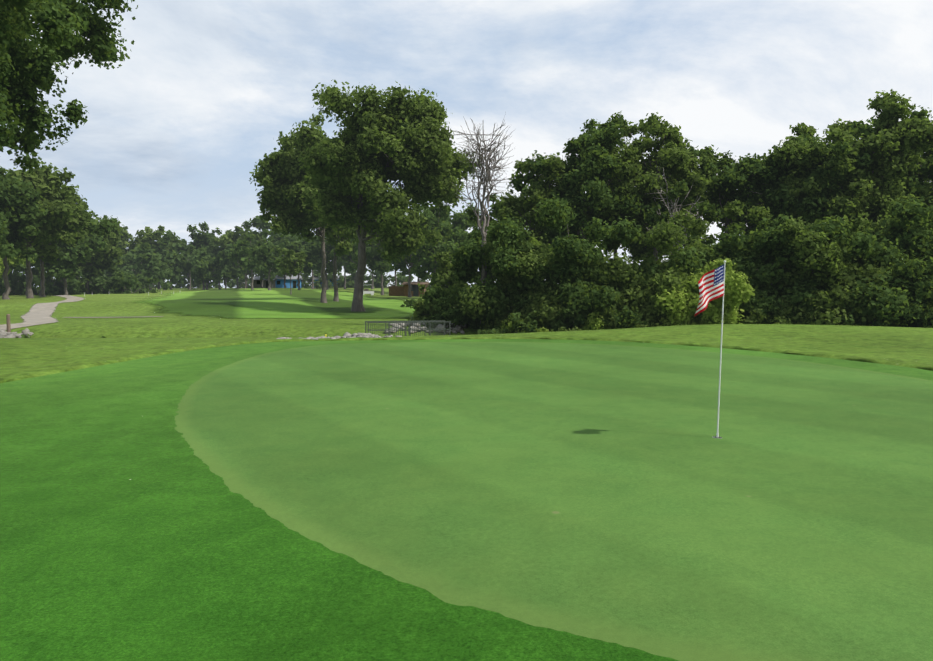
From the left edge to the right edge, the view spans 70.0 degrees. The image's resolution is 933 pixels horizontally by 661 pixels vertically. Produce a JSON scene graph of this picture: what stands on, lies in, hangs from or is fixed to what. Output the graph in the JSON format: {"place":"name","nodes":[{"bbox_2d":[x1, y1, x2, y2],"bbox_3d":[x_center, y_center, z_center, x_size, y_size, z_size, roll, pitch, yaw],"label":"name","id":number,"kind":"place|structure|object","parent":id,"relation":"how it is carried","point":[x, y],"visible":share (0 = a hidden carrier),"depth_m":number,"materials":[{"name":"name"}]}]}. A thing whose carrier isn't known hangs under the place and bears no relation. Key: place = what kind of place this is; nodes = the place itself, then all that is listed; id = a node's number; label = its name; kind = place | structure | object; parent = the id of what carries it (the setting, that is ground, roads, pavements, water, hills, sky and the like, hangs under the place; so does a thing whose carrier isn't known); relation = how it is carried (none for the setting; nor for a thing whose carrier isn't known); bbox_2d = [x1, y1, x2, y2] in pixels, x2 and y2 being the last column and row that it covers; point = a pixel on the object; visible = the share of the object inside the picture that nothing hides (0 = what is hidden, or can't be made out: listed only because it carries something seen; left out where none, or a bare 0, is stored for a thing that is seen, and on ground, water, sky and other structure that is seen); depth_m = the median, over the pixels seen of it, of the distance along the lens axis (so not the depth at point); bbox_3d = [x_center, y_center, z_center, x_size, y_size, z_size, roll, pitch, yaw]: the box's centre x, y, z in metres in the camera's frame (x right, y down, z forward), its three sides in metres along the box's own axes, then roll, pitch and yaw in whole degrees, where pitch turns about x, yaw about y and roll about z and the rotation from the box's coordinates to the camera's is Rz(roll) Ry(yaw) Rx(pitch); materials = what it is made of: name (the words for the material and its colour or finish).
{"place":"outdoors","nodes":[
{"label":"outdoors","id":0,"kind":"place"},
{"bbox_2d":[0,295,83,329],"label":"cart path","id":1,"kind":"structure","parent":0,"point":[39,313],"depth_m":51.23,"materials":[{"name":"concrete"}]},
{"bbox_2d":[137,288,442,318],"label":"fairway","id":2,"kind":"structure","parent":0,"point":[259,303],"depth_m":65.92,"materials":[{"name":"green plant"}]},
{"bbox_2d":[190,247,233,289],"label":"tree","id":3,"kind":"object","parent":2,"relation":"on","point":[203,271],"visible":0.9,"depth_m":171.88,"materials":[{"name":"green plant"}]},
{"bbox_2d":[214,243,264,287],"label":"tree","id":4,"kind":"object","parent":2,"relation":"on","point":[237,272],"visible":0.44,"depth_m":170.13,"materials":[{"name":"green plant"}]},
{"bbox_2d":[227,232,257,289],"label":"tree","id":5,"kind":"object","parent":2,"relation":"on","point":[242,249],"visible":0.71,"depth_m":154.75,"materials":[{"name":"green plant"}]},
{"bbox_2d":[248,229,285,289],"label":"tree","id":6,"kind":"object","parent":2,"relation":"on","point":[264,259],"visible":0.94,"depth_m":136.53,"materials":[{"name":"green plant"}]},
{"bbox_2d":[263,231,292,287],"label":"tree","id":7,"kind":"object","parent":2,"relation":"on","point":[278,239],"visible":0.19,"depth_m":185.94,"materials":[{"name":"green plant"}]},
{"bbox_2d":[274,247,312,294],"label":"young tree","id":8,"kind":"object","parent":2,"relation":"on","point":[291,266],"visible":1,"depth_m":110.07,"materials":[{"name":"green plant"}]},
{"bbox_2d":[279,239,317,289],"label":"tree","id":9,"kind":"object","parent":2,"relation":"on","point":[296,246],"visible":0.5,"depth_m":146.62,"materials":[{"name":"green plant"}]},
{"bbox_2d":[305,234,347,289],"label":"tree","id":10,"kind":"object","parent":2,"relation":"on","point":[315,248],"visible":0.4,"depth_m":146.23,"materials":[{"name":"green plant"}]},
{"bbox_2d":[0,286,932,368],"bbox_3d":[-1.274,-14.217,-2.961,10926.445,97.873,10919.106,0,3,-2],"label":"ground","id":11,"kind":"structure","parent":0,"point":[61,338],"depth_m":30.91,"materials":[{"name":"green plant"}]},
{"bbox_2d":[0,328,33,337],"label":"rocks","id":12,"kind":"object","parent":11,"relation":"on","point":[5,334],"visible":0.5,"depth_m":37.32,"materials":[{"name":"grey stone"}]},
{"bbox_2d":[0,268,35,295],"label":"bush","id":13,"kind":"object","parent":11,"relation":"on","point":[15,287],"visible":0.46,"depth_m":123.97,"materials":[{"name":"green plant"}]},
{"bbox_2d":[0,246,35,277],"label":"tree","id":14,"kind":"object","parent":11,"relation":"on","point":[14,261],"visible":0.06,"depth_m":97.72,"materials":[{"name":"green plant"}]},
{"bbox_2d":[0,166,42,258],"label":"tree","id":15,"kind":"object","parent":11,"relation":"on","point":[16,197],"visible":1,"depth_m":73.29,"materials":[{"name":"green plant"}]},
{"bbox_2d":[8,261,38,295],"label":"tree","id":16,"kind":"object","parent":11,"relation":"on","point":[20,267],"visible":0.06,"depth_m":119.76,"materials":[{"name":"green plant"}]},
{"bbox_2d":[0,173,51,299],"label":"tree","id":17,"kind":"object","parent":11,"relation":"on","point":[28,228],"visible":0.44,"depth_m":77.17,"materials":[{"name":"green plant"}]},
{"bbox_2d":[2,267,68,295],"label":"bush","id":18,"kind":"object","parent":11,"relation":"on","point":[51,289],"visible":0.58,"depth_m":123.28,"materials":[{"name":"green plant"}]},
{"bbox_2d":[8,267,68,293],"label":"bush","id":19,"kind":"object","parent":11,"relation":"on","point":[12,276],"visible":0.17,"depth_m":128.06,"materials":[{"name":"green plant"}]},
{"bbox_2d":[3,161,96,297],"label":"tree","id":20,"kind":"object","parent":11,"relation":"on","point":[66,206],"visible":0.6,"depth_m":80.65,"materials":[{"name":"green plant"}]},
{"bbox_2d":[0,0,137,174],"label":"overhanging tree","id":21,"kind":"object","parent":11,"relation":"on","point":[26,70],"visible":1,"depth_m":32.62,"materials":[{"name":"green plant"}]},
{"bbox_2d":[31,204,107,294],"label":"tree","id":22,"kind":"object","parent":11,"relation":"on","point":[73,253],"visible":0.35,"depth_m":107.45,"materials":[{"name":"green plant"}]},
{"bbox_2d":[20,208,119,296],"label":"tree","id":23,"kind":"object","parent":11,"relation":"on","point":[104,226],"visible":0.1,"depth_m":88.72,"materials":[{"name":"green plant"}]},
{"bbox_2d":[66,262,108,294],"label":"bush","id":24,"kind":"object","parent":11,"relation":"on","point":[97,283],"visible":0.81,"depth_m":124.58,"materials":[{"name":"green plant"}]},
{"bbox_2d":[73,215,124,293],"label":"tree","id":25,"kind":"object","parent":11,"relation":"on","point":[113,251],"visible":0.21,"depth_m":124.89,"materials":[{"name":"green plant"}]},
{"bbox_2d":[81,272,137,293],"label":"bush","id":26,"kind":"object","parent":11,"relation":"on","point":[108,285],"visible":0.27,"depth_m":127.28,"materials":[{"name":"green plant"}]},
{"bbox_2d":[104,255,136,277],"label":"tree","id":27,"kind":"object","parent":11,"relation":"on","point":[125,259],"visible":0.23,"depth_m":182.66,"materials":[{"name":"green plant"}]},
{"bbox_2d":[104,271,157,293],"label":"bush","id":28,"kind":"object","parent":11,"relation":"on","point":[138,284],"visible":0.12,"depth_m":131.69,"materials":[{"name":"green plant"}]},
{"bbox_2d":[108,264,158,293],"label":"bush","id":29,"kind":"object","parent":11,"relation":"on","point":[120,280],"visible":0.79,"depth_m":124.58,"materials":[{"name":"green plant"}]},
{"bbox_2d":[114,224,157,275],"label":"tree","id":30,"kind":"object","parent":11,"relation":"on","point":[125,244],"visible":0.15,"depth_m":196.33,"materials":[{"name":"green plant"}]},
{"bbox_2d":[121,246,162,277],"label":"tree","id":31,"kind":"object","parent":11,"relation":"on","point":[134,252],"visible":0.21,"depth_m":184.07,"materials":[{"name":"green plant"}]},
{"bbox_2d":[127,270,160,291],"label":"bush","id":32,"kind":"object","parent":11,"relation":"on","point":[143,280],"visible":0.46,"depth_m":157.39,"materials":[{"name":"green plant"}]},
{"bbox_2d":[136,258,172,291],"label":"bush","id":33,"kind":"object","parent":11,"relation":"on","point":[166,274],"visible":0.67,"depth_m":159.61,"materials":[{"name":"green plant"}]},
{"bbox_2d":[132,225,181,288],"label":"tree","id":34,"kind":"object","parent":11,"relation":"on","point":[149,236],"visible":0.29,"depth_m":198.22,"materials":[{"name":"green plant"}]},
{"bbox_2d":[131,242,192,289],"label":"tree","id":35,"kind":"object","parent":11,"relation":"on","point":[170,259],"visible":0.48,"depth_m":175.26,"materials":[{"name":"green plant"}]},
{"bbox_2d":[145,230,188,288],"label":"tree","id":36,"kind":"object","parent":11,"relation":"on","point":[164,242],"visible":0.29,"depth_m":193.82,"materials":[{"name":"green plant"}]},
{"bbox_2d":[179,245,209,289],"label":"tree","id":37,"kind":"object","parent":11,"relation":"on","point":[190,256],"visible":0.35,"depth_m":184.13,"materials":[{"name":"green plant"}]},
{"bbox_2d":[179,221,224,289],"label":"tree","id":38,"kind":"object","parent":11,"relation":"on","point":[194,235],"visible":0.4,"depth_m":199.55,"materials":[{"name":"green plant"}]},
{"bbox_2d":[198,229,231,288],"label":"tree","id":39,"kind":"object","parent":11,"relation":"on","point":[211,243],"visible":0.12,"depth_m":199.29,"materials":[{"name":"green plant"}]},
{"bbox_2d":[212,226,263,288],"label":"tree","id":40,"kind":"object","parent":11,"relation":"on","point":[223,240],"visible":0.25,"depth_m":196.04,"materials":[{"name":"green plant"}]},
{"bbox_2d":[226,275,250,288],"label":"bush","id":41,"kind":"object","parent":11,"relation":"on","point":[230,284],"visible":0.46,"depth_m":230.74,"materials":[{"name":"green plant"}]},
{"bbox_2d":[234,216,273,276],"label":"tree","id":42,"kind":"object","parent":11,"relation":"on","point":[258,224],"visible":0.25,"depth_m":197.65,"materials":[{"name":"green plant"}]},
{"bbox_2d":[253,277,276,287],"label":"grey shed","id":43,"kind":"structure","parent":11,"relation":"on","point":[256,283],"depth_m":187.99,"materials":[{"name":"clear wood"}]},
{"bbox_2d":[275,275,302,287],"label":"blue building","id":44,"kind":"structure","parent":11,"relation":"on","point":[279,282],"depth_m":195.26,"materials":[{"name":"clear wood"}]},
{"bbox_2d":[288,233,325,288],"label":"tree","id":45,"kind":"object","parent":11,"relation":"on","point":[304,242],"visible":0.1,"depth_m":180.74,"materials":[{"name":"green plant"}]},
{"bbox_2d":[249,112,366,302],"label":"cottonwood tree","id":46,"kind":"object","parent":11,"relation":"on","point":[287,199],"visible":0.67,"depth_m":72.77,"materials":[{"name":"green plant"}]},
{"bbox_2d":[300,273,340,287],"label":"bush","id":47,"kind":"object","parent":11,"relation":"on","point":[317,284],"visible":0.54,"depth_m":195.31,"materials":[{"name":"green plant"}]},
{"bbox_2d":[311,269,347,287],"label":"bush","id":48,"kind":"object","parent":11,"relation":"on","point":[341,279],"visible":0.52,"depth_m":199.14,"materials":[{"name":"green plant"}]},
{"bbox_2d":[313,222,378,301],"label":"cottonwood tree","id":49,"kind":"object","parent":11,"relation":"on","point":[341,246],"visible":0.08,"depth_m":81.25,"materials":[{"name":"green plant"}]},
{"bbox_2d":[330,238,380,264],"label":"tree","id":50,"kind":"object","parent":11,"relation":"on","point":[347,257],"visible":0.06,"depth_m":143.49,"materials":[{"name":"green plant"}]},
{"bbox_2d":[346,269,366,287],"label":"bush","id":51,"kind":"object","parent":11,"relation":"on","point":[350,284],"visible":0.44,"depth_m":196.75,"materials":[{"name":"green plant"}]},
{"bbox_2d":[347,237,391,294],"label":"tree","id":52,"kind":"object","parent":11,"relation":"on","point":[374,259],"visible":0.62,"depth_m":124.56,"materials":[{"name":"green plant"}]},
{"bbox_2d":[276,320,467,339],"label":"riprap rocks","id":53,"kind":"object","parent":11,"relation":"on","point":[456,329],"visible":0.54,"depth_m":38.11,"materials":[{"name":"grey stone"}]},
{"bbox_2d":[363,269,390,287],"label":"bush","id":54,"kind":"object","parent":11,"relation":"on","point":[376,273],"visible":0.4,"depth_m":199.57,"materials":[{"name":"green plant"}]},
{"bbox_2d":[295,80,480,311],"bbox_3d":[-8.163,-11.634,60.737,17.783,20.353,14.759,2,3,30],"label":"cottonwood tree","id":55,"kind":"object","parent":11,"relation":"on","point":[364,157],"visible":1,"depth_m":55.97,"materials":[{"name":"green plant"}]},
{"bbox_2d":[368,272,407,288],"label":"bush","id":56,"kind":"object","parent":11,"relation":"on","point":[400,279],"visible":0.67,"depth_m":197.82,"materials":[{"name":"green plant"}]},
{"bbox_2d":[389,286,403,295],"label":"wood fence","id":57,"kind":"object","parent":11,"relation":"on","point":[397,290],"visible":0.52,"depth_m":119.35,"materials":[{"name":"brown wood"}]},
{"bbox_2d":[365,320,450,335],"bbox_3d":[-3.143,0.925,35.567,4.400,2.845,1.500,-1,3,-14],"label":"footbridge","id":58,"kind":"object","parent":11,"relation":"on","point":[432,328],"visible":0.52,"depth_m":35.86,"materials":[{"name":"grey metal"}]},
{"bbox_2d":[402,282,429,296],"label":"brown shed","id":59,"kind":"structure","parent":11,"relation":"on","point":[415,291],"depth_m":116.09,"materials":[{"name":"clear wood"}]},
{"bbox_2d":[392,210,451,296],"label":"tree","id":60,"kind":"object","parent":11,"relation":"on","point":[401,265],"visible":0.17,"depth_m":107.23,"materials":[{"name":"green plant"}]},
{"bbox_2d":[408,200,468,280],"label":"tree","id":61,"kind":"object","parent":11,"relation":"on","point":[444,229],"visible":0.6,"depth_m":96.28,"materials":[{"name":"green plant"}]},
{"bbox_2d":[408,280,469,320],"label":"bush","id":62,"kind":"object","parent":11,"relation":"on","point":[421,311],"visible":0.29,"depth_m":42.04,"materials":[{"name":"green plant"}]},
{"bbox_2d":[418,251,480,306],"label":"tree","id":63,"kind":"object","parent":11,"relation":"on","point":[442,275],"visible":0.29,"depth_m":50.70,"materials":[{"name":"green plant"}]},
{"bbox_2d":[419,283,490,329],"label":"bush","id":64,"kind":"object","parent":11,"relation":"on","point":[435,296],"visible":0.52,"depth_m":39.53,"materials":[{"name":"green plant"}]},
{"bbox_2d":[429,200,480,248],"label":"tree","id":65,"kind":"object","parent":11,"relation":"on","point":[459,219],"visible":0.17,"depth_m":114.93,"materials":[{"name":"green plant"}]},
{"bbox_2d":[0,339,932,660],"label":"lawn","id":66,"kind":"structure","parent":11,"relation":"on","point":[494,499],"depth_m":5.55,"materials":[{"name":"green plant"}]},
{"bbox_2d":[695,261,725,437],"bbox_3d":[2.909,0.284,7.982,0.459,2.246,0.112,-2,3,-30],"label":"flagstick","id":67,"kind":"object","parent":66,"relation":"on","point":[711,285],"visible":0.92,"depth_m":7.95,"materials":[{"name":"multicoloured"}]},
{"bbox_2d":[448,116,512,323],"bbox_3d":[0.873,-6.386,39.371,4.005,12.982,5.205,0,3,7],"label":"dead tree","id":68,"kind":"object","parent":11,"relation":"on","point":[487,178],"visible":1,"depth_m":39.16,"materials":[{"name":"grey plant"}]},
{"bbox_2d":[467,193,538,239],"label":"tree","id":69,"kind":"object","parent":11,"relation":"on","point":[493,214],"visible":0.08,"depth_m":54.73,"materials":[{"name":"green plant"}]},
{"bbox_2d":[447,215,560,328],"bbox_3d":[2.794,-3.155,39.374,7.946,7.587,7.677,0,3,-2],"label":"woods bush","id":70,"kind":"object","parent":11,"relation":"on","point":[507,232],"visible":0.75,"depth_m":37.54,"materials":[{"name":"green plant"}]},
{"bbox_2d":[477,310,540,333],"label":"bush","id":71,"kind":"object","parent":11,"relation":"on","point":[531,325],"visible":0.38,"depth_m":35.34,"materials":[{"name":"green plant"}]},
{"bbox_2d":[453,230,571,332],"bbox_3d":[3.570,-2.546,38.644,6.514,6.657,7.884,2,3,30],"label":"woods bush","id":72,"kind":"object","parent":11,"relation":"on","point":[548,308],"visible":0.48,"depth_m":36.73,"materials":[{"name":"green plant"}]},
{"bbox_2d":[499,318,548,331],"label":"bush","id":73,"kind":"object","parent":11,"relation":"on","point":[510,327],"visible":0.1,"depth_m":36.26,"materials":[{"name":"green plant"}]},
{"bbox_2d":[493,152,599,244],"bbox_3d":[5.734,-7.197,51.500,7.477,12.868,8.750,0,3,-2],"label":"tree","id":74,"kind":"object","parent":11,"relation":"on","point":[511,206],"visible":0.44,"depth_m":49.54,"materials":[{"name":"green plant"}]},
{"bbox_2d":[487,194,646,332],"bbox_3d":[5.874,-3.122,38.337,10.175,8.965,6.879,2,3,30],"label":"woods bush","id":75,"kind":"object","parent":11,"relation":"on","point":[569,264],"visible":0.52,"depth_m":36.26,"materials":[{"name":"green plant"}]},
{"bbox_2d":[506,122,655,248],"bbox_3d":[8.839,-7.995,49.634,7.777,14.621,10.547,-2,4,-38],"label":"tree","id":76,"kind":"object","parent":11,"relation":"on","point":[594,166],"visible":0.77,"depth_m":47.82,"materials":[{"name":"green plant"}]},
{"bbox_2d":[559,309,610,329],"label":"bush","id":77,"kind":"object","parent":11,"relation":"on","point":[576,320],"visible":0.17,"depth_m":35.30,"materials":[{"name":"green plant"}]},
{"bbox_2d":[571,312,608,329],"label":"bush","id":78,"kind":"object","parent":11,"relation":"on","point":[594,320],"visible":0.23,"depth_m":35.00,"materials":[{"name":"green plant"}]},
{"bbox_2d":[570,111,652,256],"bbox_3d":[11.594,-9.194,52.935,8.597,16.521,9.275,0,3,-2],"label":"tree","id":79,"kind":"object","parent":11,"relation":"on","point":[618,118],"visible":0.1,"depth_m":53.00,"materials":[{"name":"green plant"}]},
{"bbox_2d":[555,216,671,329],"bbox_3d":[7.932,-2.438,38.361,7.764,8.234,7.117,-2,3,-28],"label":"woods bush","id":80,"kind":"object","parent":11,"relation":"on","point":[600,295],"visible":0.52,"depth_m":36.25,"materials":[{"name":"green plant"}]},
{"bbox_2d":[593,218,722,328],"bbox_3d":[10.260,-2.130,36.988,8.274,7.850,6.023,0,3,-2],"label":"woods bush","id":81,"kind":"object","parent":11,"relation":"on","point":[662,238],"visible":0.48,"depth_m":35.61,"materials":[{"name":"green plant"}]},
{"bbox_2d":[598,112,720,260],"bbox_3d":[13.781,-8.276,49.052,8.423,15.184,8.554,2,3,31],"label":"tree","id":82,"kind":"object","parent":11,"relation":"on","point":[669,156],"visible":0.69,"depth_m":47.73,"materials":[{"name":"green plant"}]},
{"bbox_2d":[640,168,725,259],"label":"tree","id":83,"kind":"object","parent":11,"relation":"on","point":[650,215],"visible":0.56,"depth_m":45.53,"materials":[{"name":"green plant"}]},
{"bbox_2d":[655,145,723,251],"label":"tree","id":84,"kind":"object","parent":11,"relation":"on","point":[695,152],"visible":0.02,"depth_m":54.55,"materials":[{"name":"green plant"}]},
{"bbox_2d":[651,258,754,325],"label":"bush","id":85,"kind":"object","parent":11,"relation":"on","point":[685,301],"visible":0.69,"depth_m":34.09,"materials":[{"name":"green plant"}]},
{"bbox_2d":[662,240,749,307],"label":"tree","id":86,"kind":"object","parent":11,"relation":"on","point":[710,257],"visible":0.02,"depth_m":37.09,"materials":[{"name":"green plant"}]},
{"bbox_2d":[668,199,785,295],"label":"woods bush","id":87,"kind":"object","parent":11,"relation":"on","point":[698,227],"visible":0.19,"depth_m":39.68,"materials":[{"name":"green plant"}]},
{"bbox_2d":[690,144,780,249],"bbox_3d":[20.195,-7.190,50.144,6.405,13.942,7.447,0,3,-2],"label":"tree","id":88,"kind":"object","parent":11,"relation":"on","point":[747,193],"visible":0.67,"depth_m":48.17,"materials":[{"name":"green plant"}]},
{"bbox_2d":[664,214,849,323],"bbox_3d":[15.962,-3.012,37.162,9.465,7.248,6.490,1,3,18],"label":"woods bush","id":89,"kind":"object","parent":11,"relation":"on","point":[740,257],"visible":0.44,"depth_m":35.79,"materials":[{"name":"green plant"}]},
{"bbox_2d":[742,291,795,323],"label":"bush","id":90,"kind":"object","parent":11,"relation":"on","point":[758,316],"visible":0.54,"depth_m":34.58,"materials":[{"name":"green plant"}]},
{"bbox_2d":[733,215,858,325],"bbox_3d":[17.855,-2.728,37.553,7.788,7.032,8.439,2,4,35],"label":"woods bush","id":91,"kind":"object","parent":11,"relation":"on","point":[769,241],"visible":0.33,"depth_m":35.42,"materials":[{"name":"green plant"}]},
{"bbox_2d":[722,119,876,231],"bbox_3d":[24.638,-7.940,48.792,9.915,14.808,9.053,2,4,37],"label":"tree","id":92,"kind":"object","parent":11,"relation":"on","point":[782,201],"visible":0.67,"depth_m":45.85,"materials":[{"name":"green plant"}]},
{"bbox_2d":[808,308,854,324],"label":"scrub bush","id":93,"kind":"object","parent":11,"relation":"on","point":[850,320],"visible":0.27,"depth_m":33.52,"materials":[{"name":"green plant"}]},
{"bbox_2d":[776,211,900,325],"bbox_3d":[20.172,-2.914,36.303,7.511,6.978,7.168,0,3,-2],"label":"woods bush","id":94,"kind":"object","parent":11,"relation":"on","point":[815,254],"visible":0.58,"depth_m":34.13,"materials":[{"name":"green plant"}]},
{"bbox_2d":[767,89,932,230],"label":"tree","id":95,"kind":"object","parent":11,"relation":"on","point":[893,136],"visible":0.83,"depth_m":44.58,"materials":[{"name":"green plant"}]},
{"bbox_2d":[813,201,932,326],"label":"woods bush","id":96,"kind":"object","parent":11,"relation":"on","point":[886,300],"visible":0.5,"depth_m":33.95,"materials":[{"name":"green plant"}]},
{"bbox_2d":[854,313,891,326],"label":"scrub bush","id":97,"kind":"object","parent":11,"relation":"on","point":[877,323],"visible":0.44,"depth_m":33.75,"materials":[{"name":"green plant"}]},
{"bbox_2d":[841,116,932,233],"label":"tree","id":98,"kind":"object","parent":11,"relation":"on","point":[927,154],"depth_m":47.86,"materials":[{"name":"green plant"}]},
{"bbox_2d":[850,196,932,327],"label":"woods bush","id":99,"kind":"object","parent":11,"relation":"on","point":[917,243],"visible":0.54,"depth_m":35.13,"materials":[{"name":"green plant"}]},
{"bbox_2d":[858,105,932,241],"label":"tree","id":100,"kind":"object","parent":11,"relation":"on","point":[923,172],"visible":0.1,"depth_m":45.79,"materials":[{"name":"green plant"}]},
{"bbox_2d":[870,215,932,272],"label":"tree","id":101,"kind":"object","parent":11,"relation":"on","point":[878,228],"visible":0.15,"depth_m":40.09,"materials":[{"name":"green plant"}]},
{"bbox_2d":[0,336,932,382],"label":"rough grass","id":102,"kind":"structure","parent":0,"point":[15,373],"depth_m":19.35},
{"bbox_2d":[0,0,932,287],"label":"sky","id":103,"kind":"structure","parent":0,"point":[172,137],"materials":[{"name":"white"}]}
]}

